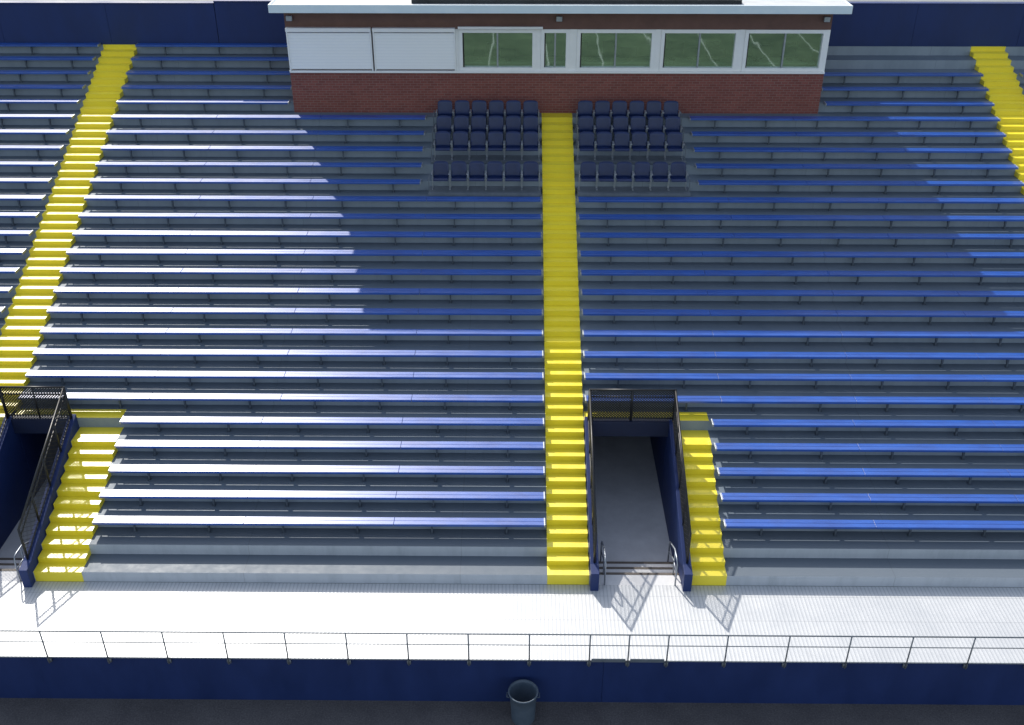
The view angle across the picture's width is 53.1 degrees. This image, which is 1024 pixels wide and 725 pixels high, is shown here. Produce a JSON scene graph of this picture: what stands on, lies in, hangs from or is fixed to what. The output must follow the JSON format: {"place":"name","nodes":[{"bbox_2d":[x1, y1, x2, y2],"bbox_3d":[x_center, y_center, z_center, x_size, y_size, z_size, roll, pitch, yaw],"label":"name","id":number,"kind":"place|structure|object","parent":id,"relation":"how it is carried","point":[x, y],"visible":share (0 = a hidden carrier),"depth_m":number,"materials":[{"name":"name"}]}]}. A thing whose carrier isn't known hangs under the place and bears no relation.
{"place":"outdoors","nodes":[
{"label":"outdoors","id":0,"kind":"place"},
{"bbox_2d":[0,581,1023,663],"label":"walkway","id":1,"kind":"structure","parent":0,"point":[547,609],"depth_m":27.73,"materials":[{"name":"concrete"}]},
{"bbox_2d":[0,45,1023,586],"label":"concrete terrace","id":2,"kind":"structure","parent":1,"relation":"on","point":[518,555],"depth_m":33.82,"materials":[{"name":"concrete"}]},
{"bbox_2d":[0,114,74,126],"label":"bleacher bench","id":3,"kind":"object","parent":2,"relation":"on","point":[49,117],"visible":1,"depth_m":39.13,"materials":[{"name":"blue paint"}]},
{"bbox_2d":[0,99,80,111],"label":"bleacher bench","id":4,"kind":"object","parent":2,"relation":"on","point":[53,101],"visible":1,"depth_m":39.69,"materials":[{"name":"blue paint"}]},
{"bbox_2d":[0,84,85,96],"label":"bleacher bench","id":5,"kind":"object","parent":2,"relation":"on","point":[14,87],"visible":1,"depth_m":40.10,"materials":[{"name":"blue paint"}]},
{"bbox_2d":[0,70,90,82],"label":"bleacher bench","id":6,"kind":"object","parent":2,"relation":"on","point":[20,72],"visible":1,"depth_m":40.65,"materials":[{"name":"blue paint"}]},
{"bbox_2d":[0,56,95,68],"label":"bleacher bench","id":7,"kind":"object","parent":2,"relation":"on","point":[26,58],"visible":1,"depth_m":41.13,"materials":[{"name":"blue paint"}]},
{"bbox_2d":[0,43,100,54],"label":"bleacher bench","id":8,"kind":"object","parent":2,"relation":"on","point":[32,45],"visible":1,"depth_m":41.52,"materials":[{"name":"blue paint"}]},
{"bbox_2d":[0,44,136,426],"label":"aisle stairs","id":9,"kind":"structure","parent":2,"relation":"on","point":[34,298],"depth_m":36.42,"materials":[{"name":"yellow paint"}]},
{"bbox_2d":[14,409,126,581],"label":"aisle stairs","id":10,"kind":"structure","parent":2,"relation":"on","point":[65,553],"depth_m":30.20,"materials":[{"name":"yellow paint"}]},
{"bbox_2d":[116,99,289,112],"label":"bleacher bench","id":11,"kind":"object","parent":2,"relation":"on","point":[147,102],"visible":1,"depth_m":39.59,"materials":[{"name":"blue paint"}]},
{"bbox_2d":[121,85,291,97],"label":"bleacher bench","id":12,"kind":"object","parent":2,"relation":"on","point":[207,87],"visible":0.89,"depth_m":40.09,"materials":[{"name":"blue paint"}]},
{"bbox_2d":[126,70,289,82],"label":"bleacher bench","id":13,"kind":"object","parent":2,"relation":"on","point":[211,73],"visible":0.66,"depth_m":40.52,"materials":[{"name":"blue paint"}]},
{"bbox_2d":[130,56,288,68],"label":"bleacher bench","id":14,"kind":"object","parent":2,"relation":"on","point":[215,59],"visible":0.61,"depth_m":40.99,"materials":[{"name":"blue paint"}]},
{"bbox_2d":[135,43,286,54],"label":"bleacher bench","id":15,"kind":"object","parent":2,"relation":"on","point":[218,45],"visible":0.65,"depth_m":41.52,"materials":[{"name":"blue paint"}]},
{"bbox_2d":[89,178,421,192],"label":"bleacher bench","id":16,"kind":"object","parent":2,"relation":"on","point":[120,181],"visible":1,"depth_m":37.16,"materials":[{"name":"blue paint"}]},
{"bbox_2d":[95,161,422,175],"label":"bleacher bench","id":17,"kind":"object","parent":2,"relation":"on","point":[125,165],"visible":1,"depth_m":37.64,"materials":[{"name":"blue paint"}]},
{"bbox_2d":[100,145,423,159],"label":"bleacher bench","id":18,"kind":"object","parent":2,"relation":"on","point":[279,148],"visible":1,"depth_m":38.11,"materials":[{"name":"blue paint"}]},
{"bbox_2d":[106,130,425,143],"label":"bleacher bench","id":19,"kind":"object","parent":2,"relation":"on","point":[253,132],"visible":1,"depth_m":38.59,"materials":[{"name":"blue paint"}]},
{"bbox_2d":[111,114,426,127],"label":"bleacher bench","id":20,"kind":"object","parent":2,"relation":"on","point":[347,117],"visible":1,"depth_m":39.09,"materials":[{"name":"blue paint"}]},
{"bbox_2d":[19,393,543,409],"bbox_3d":[-7.203,1.244,32.082,16.400,0.438,0.340,0,31,0],"label":"bleacher bench","id":21,"kind":"object","parent":2,"relation":"on","point":[314,398],"visible":0.84,"depth_m":31.92,"materials":[{"name":"blue paint"}]},
{"bbox_2d":[25,370,543,387],"bbox_3d":[-7.197,0.546,32.560,16.400,0.438,0.340,0,31,0],"label":"bleacher bench","id":22,"kind":"object","parent":2,"relation":"on","point":[189,375],"visible":1,"depth_m":32.42,"materials":[{"name":"blue paint"}]},
{"bbox_2d":[32,348,543,365],"bbox_3d":[-7.190,-0.152,33.038,16.400,0.438,0.340,0,31,0],"label":"bleacher bench","id":23,"kind":"object","parent":2,"relation":"on","point":[131,353],"visible":1,"depth_m":32.90,"materials":[{"name":"blue paint"}]},
{"bbox_2d":[39,327,542,343],"bbox_3d":[-7.183,-0.851,33.515,16.400,0.439,0.342,0,31,0],"label":"bleacher bench","id":24,"kind":"object","parent":2,"relation":"on","point":[137,332],"visible":1,"depth_m":33.36,"materials":[{"name":"blue paint"}]},
{"bbox_2d":[46,307,542,323],"bbox_3d":[-7.176,-1.549,33.994,16.400,0.438,0.340,0,31,0],"label":"bleacher bench","id":25,"kind":"object","parent":2,"relation":"on","point":[142,311],"visible":1,"depth_m":33.83,"materials":[{"name":"blue paint"}]},
{"bbox_2d":[53,287,542,302],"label":"bleacher bench","id":26,"kind":"object","parent":2,"relation":"on","point":[268,291],"visible":1,"depth_m":34.33,"materials":[{"name":"blue paint"}]},
{"bbox_2d":[60,267,542,283],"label":"bleacher bench","id":27,"kind":"object","parent":2,"relation":"on","point":[213,271],"visible":1,"depth_m":34.78,"materials":[{"name":"blue paint"}]},
{"bbox_2d":[66,249,541,264],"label":"bleacher bench","id":28,"kind":"object","parent":2,"relation":"on","point":[217,252],"visible":1,"depth_m":35.26,"materials":[{"name":"blue paint"}]},
{"bbox_2d":[72,230,541,245],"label":"bleacher bench","id":29,"kind":"object","parent":2,"relation":"on","point":[279,234],"visible":1,"depth_m":35.76,"materials":[{"name":"blue paint"}]},
{"bbox_2d":[78,212,541,227],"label":"bleacher bench","id":30,"kind":"object","parent":2,"relation":"on","point":[167,216],"visible":1,"depth_m":36.23,"materials":[{"name":"blue paint"}]},
{"bbox_2d":[84,195,541,209],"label":"bleacher bench","id":31,"kind":"object","parent":2,"relation":"on","point":[173,198],"visible":1,"depth_m":36.67,"materials":[{"name":"blue paint"}]},
{"bbox_2d":[92,515,544,534],"bbox_3d":[-5.564,4.742,29.680,13.054,0.438,0.340,0,31,0],"label":"bleacher bench","id":32,"kind":"object","parent":2,"relation":"on","point":[134,521],"visible":1,"depth_m":29.53,"materials":[{"name":"blue paint"}]},
{"bbox_2d":[99,489,544,507],"bbox_3d":[-5.560,4.044,30.158,13.059,0.438,0.340,0,31,0],"label":"bleacher bench","id":33,"kind":"object","parent":2,"relation":"on","point":[213,495],"visible":1,"depth_m":30.00,"materials":[{"name":"blue paint"}]},
{"bbox_2d":[108,464,544,482],"bbox_3d":[-5.516,3.346,30.636,12.984,0.438,0.340,0,31,0],"label":"bleacher bench","id":34,"kind":"object","parent":2,"relation":"on","point":[350,469],"visible":1,"depth_m":30.49,"materials":[{"name":"blue paint"}]},
{"bbox_2d":[115,440,544,457],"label":"bleacher bench","id":35,"kind":"object","parent":2,"relation":"on","point":[365,445],"visible":1,"depth_m":30.98,"materials":[{"name":"blue paint"}]},
{"bbox_2d":[119,416,543,433],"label":"bleacher bench","id":36,"kind":"object","parent":2,"relation":"on","point":[297,421],"visible":1,"depth_m":31.45,"materials":[{"name":"blue paint"}]},
{"bbox_2d":[428,111,540,196],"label":"seating platform","id":37,"kind":"structure","parent":2,"relation":"on","point":[499,191],"depth_m":37.34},
{"bbox_2d":[431,161,449,189],"bbox_3d":[-2.572,-6.738,37.004,0.662,0.960,0.515,0,31,0],"label":"stadium chair","id":38,"kind":"object","parent":37,"relation":"on","point":[440,171],"visible":1,"depth_m":37.03,"materials":[{"name":"blue plastic"}]},
{"bbox_2d":[433,131,451,159],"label":"stadium chair","id":39,"kind":"object","parent":37,"relation":"on","point":[442,141],"visible":1,"depth_m":37.92,"materials":[{"name":"blue plastic"}]},
{"bbox_2d":[449,161,467,189],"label":"stadium chair","id":40,"kind":"object","parent":37,"relation":"on","point":[458,171],"visible":1,"depth_m":37.03,"materials":[{"name":"blue plastic"}]},
{"bbox_2d":[451,131,468,159],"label":"stadium chair","id":41,"kind":"object","parent":37,"relation":"on","point":[460,142],"visible":1,"depth_m":37.91,"materials":[{"name":"blue plastic"}]},
{"bbox_2d":[467,161,485,189],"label":"stadium chair","id":42,"kind":"object","parent":37,"relation":"on","point":[476,171],"visible":1,"depth_m":37.02,"materials":[{"name":"blue plastic"}]},
{"bbox_2d":[469,131,486,159],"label":"stadium chair","id":43,"kind":"object","parent":37,"relation":"on","point":[478,140],"visible":1,"depth_m":37.91,"materials":[{"name":"blue plastic"}]},
{"bbox_2d":[486,161,503,189],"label":"stadium chair","id":44,"kind":"object","parent":37,"relation":"on","point":[494,171],"visible":1,"depth_m":37.02,"materials":[{"name":"blue plastic"}]},
{"bbox_2d":[487,131,503,159],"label":"stadium chair","id":45,"kind":"object","parent":37,"relation":"on","point":[495,141],"visible":1,"depth_m":37.91,"materials":[{"name":"blue plastic"}]},
{"bbox_2d":[504,161,521,189],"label":"stadium chair","id":46,"kind":"object","parent":37,"relation":"on","point":[512,171],"visible":1,"depth_m":37.01,"materials":[{"name":"blue plastic"}]},
{"bbox_2d":[504,131,521,159],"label":"stadium chair","id":47,"kind":"object","parent":37,"relation":"on","point":[513,141],"visible":1,"depth_m":37.90,"materials":[{"name":"blue plastic"}]},
{"bbox_2d":[522,161,539,189],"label":"stadium chair","id":48,"kind":"object","parent":37,"relation":"on","point":[530,171],"visible":1,"depth_m":37.01,"materials":[{"name":"blue plastic"}]},
{"bbox_2d":[522,131,539,159],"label":"stadium chair","id":49,"kind":"object","parent":37,"relation":"on","point":[530,142],"visible":1,"depth_m":37.90,"materials":[{"name":"blue plastic"}]},
{"bbox_2d":[268,0,852,113],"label":"press box","id":50,"kind":"object","parent":2,"relation":"on","point":[375,56],"visible":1,"depth_m":38.86,"materials":[{"name":"red brick"}]},
{"bbox_2d":[459,29,535,70],"bbox_3d":[-0.545,-11.791,38.586,2.880,1.536,0.210,0,31,0],"label":"window","id":51,"kind":"structure","parent":50,"relation":"in","point":[461,31],"depth_m":38.56,"materials":[{"name":"white metal"}]},
{"bbox_2d":[540,29,569,70],"bbox_3d":[1.620,-11.781,38.570,1.070,1.536,0.210,0,31,0],"label":"window","id":52,"kind":"structure","parent":50,"relation":"in","point":[543,31],"depth_m":38.51,"materials":[{"name":"white plastic"}]},
{"bbox_2d":[576,29,655,70],"bbox_3d":[3.895,-11.771,38.553,2.920,1.536,0.210,0,31,0],"label":"window","id":53,"kind":"structure","parent":50,"relation":"in","point":[579,31],"depth_m":38.49,"materials":[{"name":"white metal"}]},
{"bbox_2d":[659,29,739,70],"bbox_3d":[7.024,-11.757,38.529,2.900,1.536,0.210,0,31,0],"label":"window","id":54,"kind":"structure","parent":50,"relation":"in","point":[737,32],"depth_m":38.49,"materials":[{"name":"clear glass"}]},
{"bbox_2d":[741,30,827,71],"bbox_3d":[10.209,-11.742,38.505,3.030,1.536,0.210,0,31,0],"label":"window","id":55,"kind":"structure","parent":50,"relation":"in","point":[824,32],"depth_m":38.49,"materials":[{"name":"white metal"}]},
{"bbox_2d":[542,113,588,584],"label":"aisle stairs","id":56,"kind":"structure","parent":2,"relation":"on","point":[567,539],"depth_m":32.83,"materials":[{"name":"yellow paint"}]},
{"bbox_2d":[574,111,690,196],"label":"seating platform","id":57,"kind":"structure","parent":2,"relation":"on","point":[629,192],"depth_m":37.26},
{"bbox_2d":[578,161,597,189],"bbox_3d":[2.748,-6.714,36.964,0.662,0.960,0.515,0,31,0],"label":"stadium chair","id":58,"kind":"object","parent":57,"relation":"on","point":[587,172],"visible":1,"depth_m":36.98,"materials":[{"name":"blue plastic"}]},
{"bbox_2d":[595,132,613,159],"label":"stadium chair","id":59,"kind":"object","parent":57,"relation":"on","point":[604,142],"visible":1,"depth_m":37.88,"materials":[{"name":"blue plastic"}]},
{"bbox_2d":[597,161,615,190],"bbox_3d":[3.398,-6.711,36.959,0.662,0.960,0.515,0,31,0],"label":"stadium chair","id":60,"kind":"object","parent":57,"relation":"on","point":[606,172],"visible":1,"depth_m":36.98,"materials":[{"name":"blue plastic"}]},
{"bbox_2d":[614,161,633,190],"bbox_3d":[4.048,-6.708,36.954,0.662,0.960,0.515,0,31,0],"label":"stadium chair","id":61,"kind":"object","parent":57,"relation":"on","point":[624,172],"visible":1,"depth_m":36.97,"materials":[{"name":"blue plastic"}]},
{"bbox_2d":[632,161,651,190],"bbox_3d":[4.698,-6.705,36.949,0.662,0.960,0.515,0,31,0],"label":"stadium chair","id":62,"kind":"object","parent":57,"relation":"on","point":[642,172],"visible":1,"depth_m":36.97,"materials":[{"name":"blue plastic"}]},
{"bbox_2d":[647,132,666,159],"bbox_3d":[5.360,-7.977,37.833,0.662,0.960,0.515,0,31,0],"label":"stadium chair","id":63,"kind":"object","parent":57,"relation":"on","point":[657,141],"visible":1,"depth_m":37.86,"materials":[{"name":"blue plastic"}]},
{"bbox_2d":[650,162,669,190],"bbox_3d":[5.348,-6.702,36.944,0.662,0.960,0.515,0,31,0],"label":"stadium chair","id":64,"kind":"object","parent":57,"relation":"on","point":[660,172],"visible":1,"depth_m":36.97,"materials":[{"name":"blue plastic"}]},
{"bbox_2d":[668,162,687,190],"bbox_3d":[5.998,-6.700,36.940,0.662,0.960,0.515,0,31,0],"label":"stadium chair","id":65,"kind":"object","parent":57,"relation":"on","point":[678,172],"visible":1,"depth_m":36.96,"materials":[{"name":"blue plastic"}]},
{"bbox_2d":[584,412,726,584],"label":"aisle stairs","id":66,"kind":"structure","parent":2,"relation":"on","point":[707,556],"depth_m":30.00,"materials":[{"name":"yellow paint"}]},
{"bbox_2d":[577,197,1023,211],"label":"bleacher bench","id":67,"kind":"object","parent":2,"relation":"on","point":[830,201],"visible":1,"depth_m":36.59,"materials":[{"name":"blue paint"}]},
{"bbox_2d":[578,214,1023,229],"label":"bleacher bench","id":68,"kind":"object","parent":2,"relation":"on","point":[833,218],"visible":1,"depth_m":36.09,"materials":[{"name":"blue paint"}]},
{"bbox_2d":[579,250,1023,265],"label":"bleacher bench","id":69,"kind":"object","parent":2,"relation":"on","point":[852,255],"visible":1,"depth_m":35.12,"materials":[{"name":"blue paint"}]},
{"bbox_2d":[579,232,1023,247],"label":"bleacher bench","id":70,"kind":"object","parent":2,"relation":"on","point":[895,236],"visible":1,"depth_m":35.61,"materials":[{"name":"blue paint"}]},
{"bbox_2d":[580,269,1023,285],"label":"bleacher bench","id":71,"kind":"object","parent":2,"relation":"on","point":[857,274],"visible":1,"depth_m":34.64,"materials":[{"name":"blue paint"}]},
{"bbox_2d":[581,309,1023,325],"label":"bleacher bench","id":72,"kind":"object","parent":2,"relation":"on","point":[867,314],"visible":1,"depth_m":33.69,"materials":[{"name":"blue paint"}]},
{"bbox_2d":[581,289,1023,304],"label":"bleacher bench","id":73,"kind":"object","parent":2,"relation":"on","point":[800,293],"visible":1,"depth_m":34.19,"materials":[{"name":"blue paint"}]},
{"bbox_2d":[582,329,1023,345],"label":"bleacher bench","id":74,"kind":"object","parent":2,"relation":"on","point":[936,335],"visible":1,"depth_m":33.25,"materials":[{"name":"blue paint"}]},
{"bbox_2d":[583,351,1023,367],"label":"bleacher bench","id":75,"kind":"object","parent":2,"relation":"on","point":[877,356],"visible":1,"depth_m":32.74,"materials":[{"name":"blue paint"}]},
{"bbox_2d":[584,372,1023,389],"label":"bleacher bench","id":76,"kind":"object","parent":2,"relation":"on","point":[947,378],"visible":1,"depth_m":32.27,"materials":[{"name":"blue paint"}]},
{"bbox_2d":[585,395,1023,412],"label":"bleacher bench","id":77,"kind":"object","parent":2,"relation":"on","point":[821,400],"visible":0.96,"depth_m":31.78,"materials":[{"name":"blue paint"}]},
{"bbox_2d":[688,116,1000,129],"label":"bleacher bench","id":78,"kind":"object","parent":2,"relation":"on","point":[817,119],"visible":1,"depth_m":38.91,"materials":[{"name":"blue paint"}]},
{"bbox_2d":[690,131,1006,144],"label":"bleacher bench","id":79,"kind":"object","parent":2,"relation":"on","point":[924,135],"visible":1,"depth_m":38.44,"materials":[{"name":"blue paint"}]},
{"bbox_2d":[692,147,1012,160],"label":"bleacher bench","id":80,"kind":"object","parent":2,"relation":"on","point":[929,151],"visible":1,"depth_m":37.99,"materials":[{"name":"blue paint"}]},
{"bbox_2d":[694,163,1018,177],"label":"bleacher bench","id":81,"kind":"object","parent":2,"relation":"on","point":[881,167],"visible":1,"depth_m":37.47,"materials":[{"name":"blue paint"}]},
{"bbox_2d":[697,180,1023,194],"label":"bleacher bench","id":82,"kind":"object","parent":2,"relation":"on","point":[832,184],"visible":1,"depth_m":37.04,"materials":[{"name":"blue paint"}]},
{"bbox_2d":[711,419,1023,435],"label":"bleacher bench","id":83,"kind":"object","parent":2,"relation":"on","point":[886,424],"visible":1,"depth_m":31.32,"materials":[{"name":"blue paint"}]},
{"bbox_2d":[714,443,1023,459],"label":"bleacher bench","id":84,"kind":"object","parent":2,"relation":"on","point":[821,448],"visible":1,"depth_m":30.84,"materials":[{"name":"blue paint"}]},
{"bbox_2d":[717,467,1023,484],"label":"bleacher bench","id":85,"kind":"object","parent":2,"relation":"on","point":[826,473],"visible":1,"depth_m":30.36,"materials":[{"name":"blue paint"}]},
{"bbox_2d":[720,493,1023,510],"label":"bleacher bench","id":86,"kind":"object","parent":2,"relation":"on","point":[904,499],"visible":1,"depth_m":29.91,"materials":[{"name":"blue paint"}]},
{"bbox_2d":[723,519,1023,536],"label":"bleacher bench","id":87,"kind":"object","parent":2,"relation":"on","point":[762,524],"visible":1,"depth_m":29.41,"materials":[{"name":"blue paint"}]},
{"bbox_2d":[824,72,983,84],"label":"bleacher bench","id":88,"kind":"object","parent":2,"relation":"on","point":[898,74],"visible":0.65,"depth_m":40.30,"materials":[{"name":"blue paint"}]},
{"bbox_2d":[822,87,988,99],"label":"bleacher bench","id":89,"kind":"object","parent":2,"relation":"on","point":[904,89],"visible":0.89,"depth_m":39.85,"materials":[{"name":"blue paint"}]},
{"bbox_2d":[823,101,994,113],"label":"bleacher bench","id":90,"kind":"object","parent":2,"relation":"on","point":[878,103],"visible":1,"depth_m":39.37,"materials":[{"name":"blue paint"}]},
{"bbox_2d":[969,46,1023,194],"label":"aisle stairs","id":91,"kind":"structure","parent":2,"relation":"on","point":[1001,83],"depth_m":39.98,"materials":[{"name":"yellow paint"}]},
{"bbox_2d":[0,630,1023,669],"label":"walkway railing","id":92,"kind":"object","parent":1,"relation":"on","point":[723,664],"visible":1,"depth_m":26.13,"materials":[{"name":"metal"}]},
{"bbox_2d":[0,698,1023,724],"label":"running track","id":93,"kind":"structure","parent":0,"point":[46,711],"depth_m":27.07,"materials":[{"name":"rubber"}]},
{"bbox_2d":[506,679,539,724],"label":"trash bin","id":94,"kind":"object","parent":93,"relation":"on","point":[522,694],"visible":1,"depth_m":26.68,"materials":[{"name":"grey plastic"}]},
{"bbox_2d":[0,0,1023,1],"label":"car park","id":95,"kind":"structure","parent":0,"point":[846,0],"depth_m":104.78,"materials":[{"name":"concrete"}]},
{"bbox_2d":[72,581,1023,587],"bbox_3d":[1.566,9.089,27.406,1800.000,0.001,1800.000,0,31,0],"label":"ground","id":96,"kind":"structure","parent":0,"point":[556,584],"depth_m":31.28,"materials":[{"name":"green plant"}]},
{"bbox_2d":[0,414,79,586],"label":"vomitory","id":97,"kind":"object","parent":96,"relation":"on","point":[22,441],"visible":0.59,"depth_m":31.47,"materials":[{"name":"blue paint"}]},
{"bbox_2d":[0,386,72,417],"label":"guard fence","id":98,"kind":"object","parent":97,"relation":"on","point":[29,400],"visible":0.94,"depth_m":31.29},
{"bbox_2d":[17,388,71,559],"bbox_3d":[-13.609,3.186,29.921,0.070,3.065,4.368,0,31,0],"label":"guard fence","id":99,"kind":"object","parent":97,"relation":"on","point":[54,435],"visible":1,"depth_m":29.78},
{"bbox_2d":[0,1,219,44],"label":"back wall","id":100,"kind":"structure","parent":96,"relation":"on","point":[118,22],"depth_m":41.37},
{"bbox_2d":[213,0,286,42],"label":"back wall","id":101,"kind":"structure","parent":96,"relation":"on","point":[247,21],"depth_m":41.33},
{"bbox_2d":[0,657,1023,704],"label":"front wall","id":102,"kind":"structure","parent":96,"relation":"on","point":[553,681],"depth_m":27.01,"materials":[{"name":"paint"}]},
{"bbox_2d":[584,417,692,590],"bbox_3d":[3.655,2.990,33.471,2.830,4.266,11.700,0,31,0],"label":"vomitory","id":103,"kind":"object","parent":96,"relation":"on","point":[639,515],"visible":0.65,"depth_m":31.55,"materials":[{"name":"blue paint"}]},
{"bbox_2d":[587,390,596,562],"bbox_3d":[2.331,3.258,29.800,0.070,3.065,4.368,0,31,0],"label":"guard fence","id":104,"kind":"object","parent":103,"relation":"on","point":[592,479],"visible":1,"depth_m":29.56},
{"bbox_2d":[587,389,676,420],"bbox_3d":[3.645,1.309,31.197,2.660,1.182,0.070,0,31,0],"label":"guard fence","id":105,"kind":"object","parent":103,"relation":"on","point":[632,403],"visible":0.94,"depth_m":31.16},
{"bbox_2d":[672,391,691,563],"bbox_3d":[4.921,3.269,29.781,0.070,3.065,4.368,0,31,0],"label":"guard fence","id":106,"kind":"object","parent":103,"relation":"on","point":[686,524],"visible":1,"depth_m":29.58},
{"bbox_2d":[828,1,1023,46],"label":"back wall","id":107,"kind":"structure","parent":96,"relation":"on","point":[886,23],"depth_m":41.13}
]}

